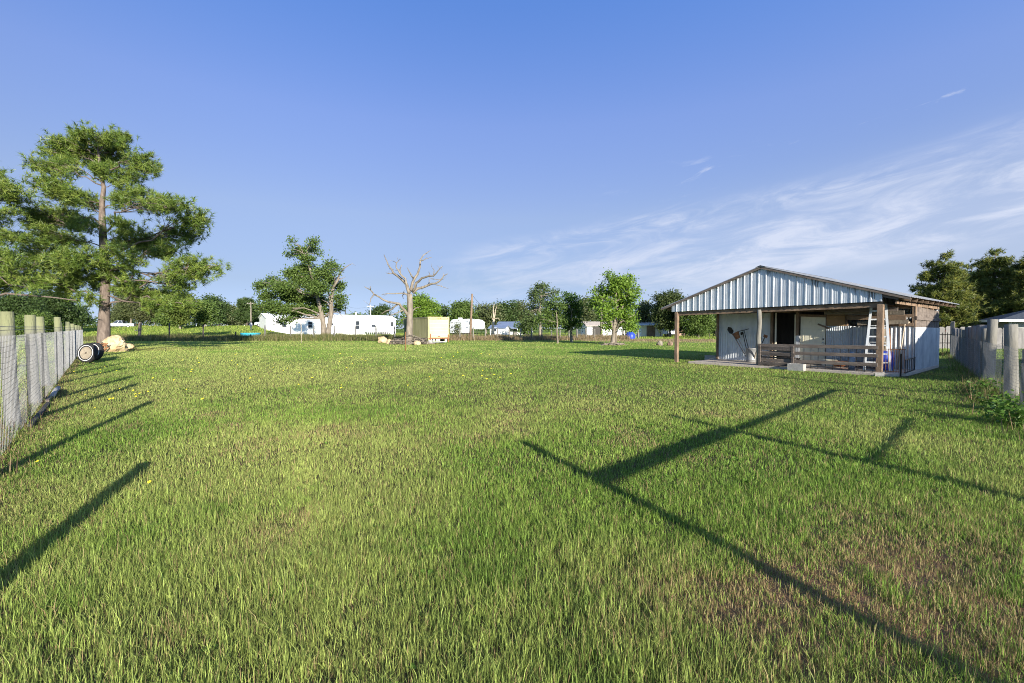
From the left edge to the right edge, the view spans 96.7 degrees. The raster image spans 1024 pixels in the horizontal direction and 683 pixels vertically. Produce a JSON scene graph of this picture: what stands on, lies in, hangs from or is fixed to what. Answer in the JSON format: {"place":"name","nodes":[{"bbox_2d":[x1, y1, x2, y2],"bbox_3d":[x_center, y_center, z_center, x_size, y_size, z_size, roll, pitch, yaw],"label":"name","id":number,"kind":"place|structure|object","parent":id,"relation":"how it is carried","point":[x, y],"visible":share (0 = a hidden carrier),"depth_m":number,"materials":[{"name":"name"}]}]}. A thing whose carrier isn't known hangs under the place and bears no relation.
{"place":"outdoors","nodes":[
{"label":"outdoors","id":0,"kind":"place"},
{"bbox_2d":[52,332,427,341],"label":"tall grass","id":1,"kind":"structure","parent":0,"point":[181,336],"depth_m":59.36,"materials":[{"name":"plant"}]},
{"bbox_2d":[16,325,715,339],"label":"pasture grass","id":2,"kind":"structure","parent":0,"point":[182,330],"depth_m":87.36,"materials":[{"name":"plant"}]},
{"bbox_2d":[0,326,1023,682],"bbox_3d":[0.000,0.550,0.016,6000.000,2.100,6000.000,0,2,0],"label":"ground","id":3,"kind":"structure","parent":0,"point":[732,612],"depth_m":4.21,"materials":[{"name":"plant"}]},
{"bbox_2d":[0,290,54,329],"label":"broadleaf tree","id":4,"kind":"object","parent":3,"relation":"on","point":[19,305],"visible":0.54,"depth_m":69.15,"materials":[{"name":"green plant"}]},
{"bbox_2d":[0,161,76,300],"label":"pine tree","id":5,"kind":"object","parent":3,"relation":"on","point":[12,264],"visible":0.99,"depth_m":30.04,"materials":[{"name":"green plant"}]},
{"bbox_2d":[14,308,63,340],"bbox_3d":[-62.859,-1.857,59.960,5.584,5.051,5.315,0,2,0],"label":"shrub","id":6,"kind":"object","parent":3,"relation":"on","point":[48,322],"visible":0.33,"depth_m":59.48,"materials":[{"name":"green plant"}]},
{"bbox_2d":[27,402,50,426],"bbox_3d":[-8.697,1.320,8.393,0.070,0.050,2.895,-1,2,-41],"label":"fallen board","id":7,"kind":"object","parent":3,"relation":"on","point":[43,409],"visible":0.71,"depth_m":8.12,"materials":[{"name":"wood"}]},
{"bbox_2d":[0,356,81,559],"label":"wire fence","id":8,"kind":"object","parent":3,"relation":"on","point":[41,405],"visible":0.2,"depth_m":7.32,"materials":[{"name":"green plant"}]},
{"bbox_2d":[0,311,82,454],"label":"wire fence","id":9,"kind":"object","parent":3,"relation":"on","point":[35,365],"visible":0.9,"depth_m":9.42,"materials":[{"name":"metal"}]},
{"bbox_2d":[45,395,52,401],"bbox_3d":[-10.780,1.234,10.688,0.070,0.050,2.695,-1,2,-41],"label":"fallen board","id":10,"kind":"object","parent":3,"relation":"on","point":[48,398],"visible":0.4,"depth_m":9.85,"materials":[{"name":"grey wood"}]},
{"bbox_2d":[50,386,60,397],"bbox_3d":[-10.883,1.179,10.859,0.115,0.160,1.693,-1,2,-42],"label":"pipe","id":11,"kind":"object","parent":10,"relation":"on","point":[54,391],"visible":0.98,"depth_m":10.50,"materials":[{"name":"metal"}]},
{"bbox_2d":[22,290,90,332],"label":"broadleaf tree","id":12,"kind":"object","parent":3,"relation":"on","point":[64,310],"visible":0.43,"depth_m":77.24,"materials":[{"name":"green plant"}]},
{"bbox_2d":[63,304,95,326],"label":"broadleaf tree","id":13,"kind":"object","parent":3,"relation":"on","point":[81,322],"visible":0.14,"depth_m":96.13,"materials":[{"name":"green plant"}]},
{"bbox_2d":[77,343,97,362],"bbox_3d":[-19.778,0.541,21.213,0.920,0.918,0.294,0,2,4],"label":"wheel","id":14,"kind":"object","parent":3,"relation":"on","point":[87,352],"visible":0.99,"depth_m":21.14,"materials":[{"name":"rubber"}]},
{"bbox_2d":[91,342,103,360],"bbox_3d":[-20.707,0.502,22.555,0.920,0.918,0.294,0,2,4],"label":"wheel","id":15,"kind":"object","parent":3,"relation":"on","point":[99,346],"visible":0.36,"depth_m":22.48,"materials":[{"name":"rubber"}]},
{"bbox_2d":[101,335,128,351],"bbox_3d":[-27.422,0.131,31.365,1.752,1.152,1.322,0,2,0],"label":"boulder","id":16,"kind":"object","parent":3,"relation":"on","point":[116,343],"visible":0.79,"depth_m":30.88,"materials":[{"name":"stone"}]},
{"bbox_2d":[7,119,231,343],"bbox_3d":[-29.323,-7.872,33.662,19.190,17.606,9.006,0,2,0],"label":"pine tree","id":17,"kind":"object","parent":3,"relation":"on","point":[68,153],"visible":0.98,"depth_m":32.49,"materials":[{"name":"green plant"}]},
{"bbox_2d":[96,290,144,322],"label":"broadleaf tree","id":18,"kind":"object","parent":3,"relation":"on","point":[120,311],"visible":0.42,"depth_m":113.31,"materials":[{"name":"green plant"}]},
{"bbox_2d":[111,320,136,326],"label":"pickup truck","id":19,"kind":"object","parent":3,"relation":"on","point":[119,323],"visible":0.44,"depth_m":99.36,"materials":[{"name":"silver metal"}]},
{"bbox_2d":[135,322,141,336],"bbox_3d":[-49.304,-1.304,60.214,1.075,2.567,0.566,1,2,23],"label":"brace post","id":20,"kind":"object","parent":3,"relation":"on","point":[139,328],"visible":0.76,"depth_m":59.91,"materials":[{"name":"grey wood"}]},
{"bbox_2d":[125,297,160,325],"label":"broadleaf tree","id":21,"kind":"object","parent":3,"relation":"on","point":[134,307],"visible":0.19,"depth_m":109.50,"materials":[{"name":"green plant"}]},
{"bbox_2d":[151,306,187,325],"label":"broadleaf tree","id":22,"kind":"object","parent":3,"relation":"on","point":[164,321],"visible":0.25,"depth_m":102.67,"materials":[{"name":"green plant"}]},
{"bbox_2d":[157,292,203,328],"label":"broadleaf tree","id":23,"kind":"object","parent":3,"relation":"on","point":[179,317],"visible":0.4,"depth_m":90.99,"materials":[{"name":"green plant"}]},
{"bbox_2d":[192,299,222,326],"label":"broadleaf tree","id":24,"kind":"object","parent":3,"relation":"on","point":[206,315],"visible":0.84,"depth_m":99.29,"materials":[{"name":"green plant"}]},
{"bbox_2d":[168,323,250,336],"bbox_3d":[-41.723,-1.211,60.275,14.137,2.441,0.218,0,2,-2],"label":"wire fence","id":25,"kind":"object","parent":3,"relation":"on","point":[202,332],"visible":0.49,"depth_m":60.24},
{"bbox_2d":[197,293,231,324],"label":"broadleaf tree","id":26,"kind":"object","parent":3,"relation":"on","point":[222,307],"visible":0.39,"depth_m":127.46,"materials":[{"name":"green plant"}]},
{"bbox_2d":[218,298,232,325],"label":"broadleaf tree","id":27,"kind":"object","parent":3,"relation":"on","point":[228,307],"visible":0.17,"depth_m":149.70,"materials":[{"name":"green plant"}]},
{"bbox_2d":[225,302,245,325],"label":"broadleaf tree","id":28,"kind":"object","parent":3,"relation":"on","point":[233,322],"visible":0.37,"depth_m":150.72,"materials":[{"name":"green plant"}]},
{"bbox_2d":[229,297,259,325],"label":"tree","id":29,"kind":"object","parent":3,"relation":"on","point":[242,313],"visible":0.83,"depth_m":126.54,"materials":[{"name":"green plant"}]},
{"bbox_2d":[240,333,260,335],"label":"paddling pool","id":30,"kind":"structure","parent":3,"relation":"on","point":[254,334],"depth_m":72.88,"materials":[{"name":"blue plastic"}]},
{"bbox_2d":[247,302,254,322],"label":"utility pole","id":31,"kind":"object","parent":3,"relation":"on","point":[250,303],"visible":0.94,"depth_m":117.72,"materials":[{"name":"grey wood"}]},
{"bbox_2d":[249,311,265,325],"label":"broadleaf tree","id":32,"kind":"object","parent":3,"relation":"on","point":[255,320],"visible":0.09,"depth_m":138.69,"materials":[{"name":"green plant"}]},
{"bbox_2d":[249,234,350,333],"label":"broadleaf tree","id":33,"kind":"object","parent":3,"relation":"on","point":[305,278],"visible":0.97,"depth_m":65.40,"materials":[{"name":"green plant"}]},
{"bbox_2d":[258,312,396,334],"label":"mobile home","id":34,"kind":"object","parent":3,"relation":"on","point":[385,324],"visible":0.74,"depth_m":106.95,"materials":[{"name":"white paint"}]},
{"bbox_2d":[355,321,359,329],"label":"window","id":35,"kind":"structure","parent":34,"relation":"in","point":[357,323],"depth_m":109.16,"materials":[{"name":"white paint"}]},
{"bbox_2d":[264,325,394,335],"bbox_3d":[-24.328,-1.087,60.899,17.326,2.128,0.243,0,2,-2],"label":"wire fence","id":36,"kind":"object","parent":3,"relation":"on","point":[334,328],"visible":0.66,"depth_m":60.86,"materials":[{"name":"metal"}]},
{"bbox_2d":[321,264,351,333],"bbox_3d":[-24.745,-5.546,64.749,4.868,11.091,1.328,0,2,5],"label":"dead tree","id":37,"kind":"object","parent":3,"relation":"on","point":[330,317],"visible":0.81,"depth_m":64.89,"materials":[{"name":"brown wood"}]},
{"bbox_2d":[366,303,395,317],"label":"broadleaf tree","id":38,"kind":"object","parent":3,"relation":"on","point":[378,310],"visible":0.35,"depth_m":148.79,"materials":[{"name":"green plant"}]},
{"bbox_2d":[84,313,679,331],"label":"wood","id":39,"kind":"object","parent":3,"relation":"on","point":[193,323],"visible":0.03,"depth_m":231.22,"materials":[{"name":"green plant"}]},
{"bbox_2d":[378,336,386,342],"bbox_3d":[-14.141,-0.184,49.925,1.136,0.751,0.904,0,2,0],"label":"rock","id":40,"kind":"object","parent":3,"relation":"on","point":[383,339],"visible":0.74,"depth_m":49.68,"materials":[{"name":"stone"}]},
{"bbox_2d":[364,250,447,341],"bbox_3d":[-10.539,-4.549,46.162,8.116,10.061,4.232,0,2,0],"label":"dead tree","id":41,"kind":"object","parent":3,"relation":"on","point":[409,320],"visible":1,"depth_m":46.29,"materials":[{"name":"brown wood"}]},
{"bbox_2d":[389,335,434,344],"bbox_3d":[-10.247,-0.202,46.207,4.802,1.005,3.496,0,2,0],"label":"brush pile","id":42,"kind":"object","parent":3,"relation":"on","point":[408,342],"visible":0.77,"depth_m":45.72,"materials":[{"name":"brown wood"}]},
{"bbox_2d":[397,291,442,323],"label":"broadleaf tree","id":43,"kind":"object","parent":3,"relation":"on","point":[428,307],"visible":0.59,"depth_m":67.14,"materials":[{"name":"green plant"}]},
{"bbox_2d":[403,317,448,342],"bbox_3d":[-9.863,-1.270,51.045,2.388,2.810,8.343,-1,2,-33],"label":"box truck","id":44,"kind":"object","parent":3,"relation":"on","point":[433,328],"visible":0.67,"depth_m":47.88,"materials":[{"name":"beige paint"}]},
{"bbox_2d":[435,302,450,327],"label":"broadleaf tree","id":45,"kind":"object","parent":3,"relation":"on","point":[444,309],"visible":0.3,"depth_m":118.84,"materials":[{"name":"green plant"}]},
{"bbox_2d":[450,320,463,335],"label":"shrub","id":46,"kind":"object","parent":3,"relation":"on","point":[457,326],"visible":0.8,"depth_m":71.83,"materials":[{"name":"green plant"}]},
{"bbox_2d":[445,298,481,329],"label":"broadleaf tree","id":47,"kind":"object","parent":3,"relation":"on","point":[458,309],"visible":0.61,"depth_m":109.94,"materials":[{"name":"green plant"}]},
{"bbox_2d":[450,318,484,334],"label":"travel trailer","id":48,"kind":"object","parent":3,"relation":"on","point":[476,324],"visible":0.58,"depth_m":84.10,"materials":[{"name":"silver metal"}]},
{"bbox_2d":[469,294,472,335],"bbox_3d":[-5.759,-3.366,63.930,0.597,6.674,0.323,0,2,0],"label":"utility pole","id":49,"kind":"object","parent":3,"relation":"on","point":[470,329],"visible":0.79,"depth_m":63.81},
{"bbox_2d":[474,301,507,333],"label":"broadleaf tree","id":50,"kind":"object","parent":3,"relation":"on","point":[485,314],"visible":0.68,"depth_m":122.89,"materials":[{"name":"green plant"}]},
{"bbox_2d":[491,306,500,334],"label":"dead tree","id":51,"kind":"object","parent":3,"relation":"on","point":[493,323],"visible":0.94,"depth_m":87.76,"materials":[{"name":"brown wood"}]},
{"bbox_2d":[488,325,510,334],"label":"garage","id":52,"kind":"structure","parent":3,"relation":"on","point":[503,329],"depth_m":98.26,"materials":[{"name":"white paint"}]},
{"bbox_2d":[494,299,522,324],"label":"broadleaf tree","id":53,"kind":"object","parent":3,"relation":"on","point":[512,315],"visible":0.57,"depth_m":128.66,"materials":[{"name":"green plant"}]},
{"bbox_2d":[497,322,532,334],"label":"bungalow","id":54,"kind":"object","parent":3,"relation":"on","point":[512,329],"visible":0.14,"depth_m":104.09,"materials":[{"name":"white paint"}]},
{"bbox_2d":[510,298,531,321],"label":"broadleaf tree","id":55,"kind":"object","parent":3,"relation":"on","point":[523,307],"visible":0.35,"depth_m":133.76,"materials":[{"name":"green plant"}]},
{"bbox_2d":[513,318,538,335],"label":"broadleaf tree","id":56,"kind":"object","parent":3,"relation":"on","point":[528,331],"visible":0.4,"depth_m":91.63,"materials":[{"name":"green plant"}]},
{"bbox_2d":[459,327,594,338],"bbox_3d":[2.112,-0.990,61.819,18.560,1.856,0.219,0,2,-2],"label":"wire fence","id":57,"kind":"object","parent":3,"relation":"on","point":[541,331],"visible":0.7,"depth_m":61.85,"materials":[{"name":"metal"}]},
{"bbox_2d":[435,333,629,340],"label":"dry grass","id":58,"kind":"structure","parent":3,"relation":"on","point":[544,337],"depth_m":61.37,"materials":[{"name":"plant"}]},
{"bbox_2d":[516,281,560,334],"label":"broadleaf tree","id":59,"kind":"object","parent":3,"relation":"on","point":[539,295],"visible":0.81,"depth_m":71.65,"materials":[{"name":"green plant"}]},
{"bbox_2d":[532,293,572,342],"bbox_3d":[3.979,-2.381,48.785,4.856,5.561,3.643,-1,2,-19],"label":"broadleaf tree","id":60,"kind":"object","parent":3,"relation":"on","point":[555,319],"visible":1,"depth_m":48.63,"materials":[{"name":"green plant"}]},
{"bbox_2d":[558,291,588,342],"bbox_3d":[6.837,-2.780,51.668,3.595,6.191,4.803,0,2,0],"label":"broadleaf tree","id":61,"kind":"object","parent":3,"relation":"on","point":[573,302],"visible":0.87,"depth_m":51.16,"materials":[{"name":"green plant"}]},
{"bbox_2d":[575,293,598,330],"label":"broadleaf tree","id":62,"kind":"object","parent":3,"relation":"on","point":[593,316],"visible":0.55,"depth_m":99.02,"materials":[{"name":"green plant"}]},
{"bbox_2d":[598,342,624,344],"bbox_3d":[9.680,0.209,43.258,2.829,0.351,1.794,0,2,0],"label":"brush pile","id":63,"kind":"object","parent":3,"relation":"on","point":[612,343],"visible":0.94,"depth_m":43.10,"materials":[{"name":"brown wood"}]},
{"bbox_2d":[581,322,642,335],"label":"long shed","id":64,"kind":"structure","parent":3,"relation":"on","point":[590,327],"depth_m":81.91,"materials":[{"name":"white paint"}]},
{"bbox_2d":[592,327,599,335],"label":"door","id":65,"kind":"structure","parent":64,"relation":"in","point":[597,329],"depth_m":81.76,"materials":[{"name":"white metal"}]},
{"bbox_2d":[583,267,645,342],"bbox_3d":[10.453,-3.385,45.006,6.320,7.785,5.326,0,2,0],"label":"broadleaf tree","id":66,"kind":"object","parent":3,"relation":"on","point":[622,298],"visible":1,"depth_m":44.56,"materials":[{"name":"green plant"}]},
{"bbox_2d":[626,332,634,338],"bbox_3d":[16.528,-0.848,63.512,1.320,1.250,1.320,0,2,0],"label":"blue tarp bundle","id":67,"kind":"object","parent":3,"relation":"on","point":[631,334],"visible":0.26,"depth_m":62.96,"materials":[{"name":"plastic"}]},
{"bbox_2d":[632,299,653,322],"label":"broadleaf tree","id":68,"kind":"object","parent":3,"relation":"on","point":[644,311],"visible":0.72,"depth_m":82.95,"materials":[{"name":"green plant"}]},
{"bbox_2d":[636,321,662,336],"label":"white shed","id":69,"kind":"structure","parent":3,"relation":"on","point":[646,329],"depth_m":81.94,"materials":[{"name":"beige paint"}]},
{"bbox_2d":[647,326,654,336],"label":"door","id":70,"kind":"structure","parent":69,"relation":"in","point":[650,332],"depth_m":81.90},
{"bbox_2d":[647,288,686,336],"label":"broadleaf tree","id":71,"kind":"object","parent":3,"relation":"on","point":[664,320],"visible":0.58,"depth_m":76.66,"materials":[{"name":"green plant"}]},
{"bbox_2d":[673,310,715,337],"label":"broadleaf tree","id":72,"kind":"object","parent":3,"relation":"on","point":[698,325],"visible":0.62,"depth_m":72.86,"materials":[{"name":"green plant"}]},
{"bbox_2d":[705,355,715,359],"bbox_3d":[9.867,0.822,22.584,0.520,0.260,0.260,1,2,41],"label":"concrete block","id":73,"kind":"object","parent":3,"relation":"on","point":[708,357],"depth_m":22.53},
{"bbox_2d":[708,314,716,335],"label":"broadleaf tree","id":74,"kind":"object","parent":3,"relation":"on","point":[714,317],"visible":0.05,"depth_m":87.11,"materials":[{"name":"green plant"}]},
{"bbox_2d":[758,345,799,366],"bbox_3d":[10.577,0.622,18.058,0.560,0.920,1.361,-1,2,-37],"label":"wooden fence","id":75,"kind":"object","parent":3,"relation":"on","point":[791,355],"visible":0.85,"depth_m":17.91,"materials":[{"name":"brown wood"}]},
{"bbox_2d":[787,363,805,371],"bbox_3d":[10.735,0.973,17.169,0.270,0.270,0.540,-1,2,-37],"label":"concrete block","id":76,"kind":"object","parent":3,"relation":"on","point":[795,367],"depth_m":17.05,"materials":[{"name":"concrete"}]},
{"bbox_2d":[661,265,958,376],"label":"open shed","id":77,"kind":"structure","parent":3,"relation":"on","point":[790,307],"depth_m":18.22,"materials":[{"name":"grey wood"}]},
{"bbox_2d":[746,348,755,361],"bbox_3d":[10.668,0.603,20.294,0.473,0.630,0.473,0,2,-10],"label":"metal bin","id":78,"kind":"object","parent":77,"relation":"on","point":[750,353],"visible":0.79,"depth_m":20.12,"materials":[{"name":"metal"}]},
{"bbox_2d":[727,327,745,355],"bbox_3d":[10.297,0.114,20.710,0.058,1.563,1.004,-1,2,-40],"label":"shovel","id":79,"kind":"object","parent":78,"relation":"in","point":[730,330],"visible":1,"depth_m":20.92,"materials":[{"name":"black metal"}]},
{"bbox_2d":[733,331,745,353],"bbox_3d":[10.405,0.213,20.660,0.100,1.363,0.827,-1,2,-37],"label":"broom","id":80,"kind":"object","parent":78,"relation":"in","point":[736,335],"visible":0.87,"depth_m":20.74,"materials":[{"name":"brown wood"}]},
{"bbox_2d":[800,317,825,360],"bbox_3d":[12.611,-0.073,19.103,0.105,2.010,0.920,-1,2,-37],"label":"door","id":81,"kind":"structure","parent":77,"relation":"in","point":[811,333],"depth_m":19.10,"materials":[{"name":"beige paint"}]},
{"bbox_2d":[822,359,838,365],"bbox_3d":[12.852,0.848,18.382,0.229,0.250,0.541,-1,2,-37],"label":"storage box","id":82,"kind":"object","parent":77,"relation":"on","point":[829,360],"visible":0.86,"depth_m":18.33,"materials":[{"name":"beige paint"}]},
{"bbox_2d":[849,351,854,369],"bbox_3d":[12.432,0.692,16.671,0.220,0.660,0.217,0,2,0],"label":"grey canister","id":83,"kind":"object","parent":77,"relation":"on","point":[851,359],"visible":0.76,"depth_m":16.59,"materials":[{"name":"blue metal"}]},
{"bbox_2d":[829,307,897,311],"bbox_3d":[12.893,-1.170,16.781,0.050,0.165,2.101,-1,2,-37],"label":"plank","id":84,"kind":"object","parent":77,"relation":"on","point":[861,309],"visible":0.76,"depth_m":16.84,"materials":[{"name":"brown wood"}]},
{"bbox_2d":[824,310,904,314],"bbox_3d":[13.153,-1.087,17.109,0.050,0.220,2.508,-1,2,-34],"label":"plank","id":85,"kind":"object","parent":77,"relation":"on","point":[900,312],"visible":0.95,"depth_m":17.12,"materials":[{"name":"brown wood"}]},
{"bbox_2d":[847,316,905,319],"bbox_3d":[13.602,-0.882,17.030,0.050,0.175,1.783,-1,2,-36],"label":"plank","id":86,"kind":"object","parent":77,"relation":"on","point":[875,317],"visible":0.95,"depth_m":17.08,"materials":[{"name":"wood"}]},
{"bbox_2d":[863,304,891,370],"bbox_3d":[13.190,-0.153,16.403,0.795,2.375,0.953,1,2,39],"label":"step ladder","id":87,"kind":"object","parent":77,"relation":"on","point":[886,328],"visible":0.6,"depth_m":16.21,"materials":[{"name":"metal"}]},
{"bbox_2d":[857,320,908,324],"bbox_3d":[13.815,-0.703,16.996,0.050,0.200,1.508,-1,2,-41],"label":"plank","id":88,"kind":"object","parent":77,"relation":"on","point":[889,322],"visible":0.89,"depth_m":16.81,"materials":[{"name":"brown wood"}]},
{"bbox_2d":[875,351,894,369],"bbox_3d":[13.474,0.683,16.460,0.580,0.690,0.580,0,2,0],"label":"blue drum","id":89,"kind":"object","parent":77,"relation":"on","point":[885,357],"visible":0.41,"depth_m":16.22,"materials":[{"name":"plastic"}]},
{"bbox_2d":[884,320,886,350],"bbox_3d":[13.802,0.084,16.952,0.640,1.861,0.120,-1,2,-37],"label":"board stack","id":90,"kind":"object","parent":77,"relation":"on","point":[885,338],"visible":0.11,"depth_m":17.01,"materials":[{"name":"brown wood"}]},
{"bbox_2d":[885,349,915,376],"bbox_3d":[13.669,0.689,15.892,2.081,0.910,0.540,-1,2,-37],"label":"rusty railing","id":91,"kind":"object","parent":77,"relation":"on","point":[900,355],"visible":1,"depth_m":15.26,"materials":[{"name":"metal"}]},
{"bbox_2d":[897,322,909,369],"bbox_3d":[14.245,0.150,16.556,0.339,1.757,0.283,-1,2,-37],"label":"garden tool","id":92,"kind":"object","parent":77,"relation":"on","point":[901,345],"visible":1,"depth_m":16.59,"materials":[{"name":"white wood"}]},
{"bbox_2d":[907,249,988,327],"bbox_3d":[41.550,-4.190,43.821,7.005,9.661,7.481,1,2,24],"label":"pine tree","id":93,"kind":"object","parent":3,"relation":"on","point":[949,284],"visible":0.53,"depth_m":42.60,"materials":[{"name":"green plant"}]},
{"bbox_2d":[950,321,954,348],"bbox_3d":[26.383,-0.214,27.279,0.040,2.022,3.760,1,2,42],"label":"board fence","id":94,"kind":"object","parent":3,"relation":"on","point":[952,324],"visible":0.38,"depth_m":27.60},
{"bbox_2d":[939,333,951,353],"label":"metal gate","id":95,"kind":"structure","parent":94,"relation":"attached to","point":[942,334],"depth_m":27.53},
{"bbox_2d":[961,260,998,290],"bbox_3d":[53.407,-4.308,52.423,10.109,10.316,9.117,1,2,18],"label":"pine tree","id":96,"kind":"object","parent":3,"relation":"on","point":[971,267],"visible":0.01,"depth_m":52.54,"materials":[{"name":"green plant"}]},
{"bbox_2d":[939,326,1023,348],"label":"picket fence","id":97,"kind":"object","parent":3,"relation":"on","point":[999,336],"visible":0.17,"depth_m":35.56,"materials":[{"name":"wood"}]},
{"bbox_2d":[939,350,1023,451],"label":"weeds","id":98,"kind":"object","parent":3,"relation":"on","point":[974,377],"visible":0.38,"depth_m":11.27,"materials":[{"name":"green plant"}]},
{"bbox_2d":[965,378,1003,392],"bbox_3d":[11.383,1.190,10.840,0.930,0.600,0.848,1,2,21],"label":"weed plant","id":99,"kind":"object","parent":3,"relation":"on","point":[988,385],"visible":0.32,"depth_m":10.83,"materials":[{"name":"green plant"}]},
{"bbox_2d":[950,319,1023,407],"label":"wire fence","id":100,"kind":"object","parent":3,"relation":"on","point":[974,347],"visible":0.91,"depth_m":13.10,"materials":[{"name":"grey wood"}]},
{"bbox_2d":[955,248,1023,321],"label":"pine tree","id":101,"kind":"object","parent":3,"relation":"on","point":[989,272],"visible":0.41,"depth_m":47.23,"materials":[{"name":"green plant"}]},
{"bbox_2d":[965,382,1021,410],"bbox_3d":[9.530,1.189,8.769,1.175,0.860,0.778,0,2,0],"label":"weed plant","id":102,"kind":"object","parent":3,"relation":"on","point":[993,400],"visible":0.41,"depth_m":8.78,"materials":[{"name":"green plant"}]},
{"bbox_2d":[966,391,1023,428],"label":"weed plant","id":103,"kind":"object","parent":3,"relation":"on","point":[1019,409],"visible":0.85,"depth_m":7.44,"materials":[{"name":"green plant"}]},
{"bbox_2d":[976,310,1023,345],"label":"neighbour house","id":104,"kind":"structure","parent":3,"relation":"on","point":[1015,318],"depth_m":37.83,"materials":[{"name":"grey"}]},
{"bbox_2d":[984,251,1023,317],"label":"pine tree","id":105,"kind":"object","parent":3,"relation":"on","point":[1017,304],"visible":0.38,"depth_m":45.19,"materials":[{"name":"green plant"}]},
{"bbox_2d":[0,0,1023,328],"label":"sky","id":106,"kind":"structure","parent":0,"point":[691,147],"materials":[{"name":"blue"}]},
{"bbox_2d":[580,338,715,341],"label":"dry grass","id":107,"kind":"structure","parent":0,"point":[669,339],"depth_m":58.09,"materials":[{"name":"plant"}]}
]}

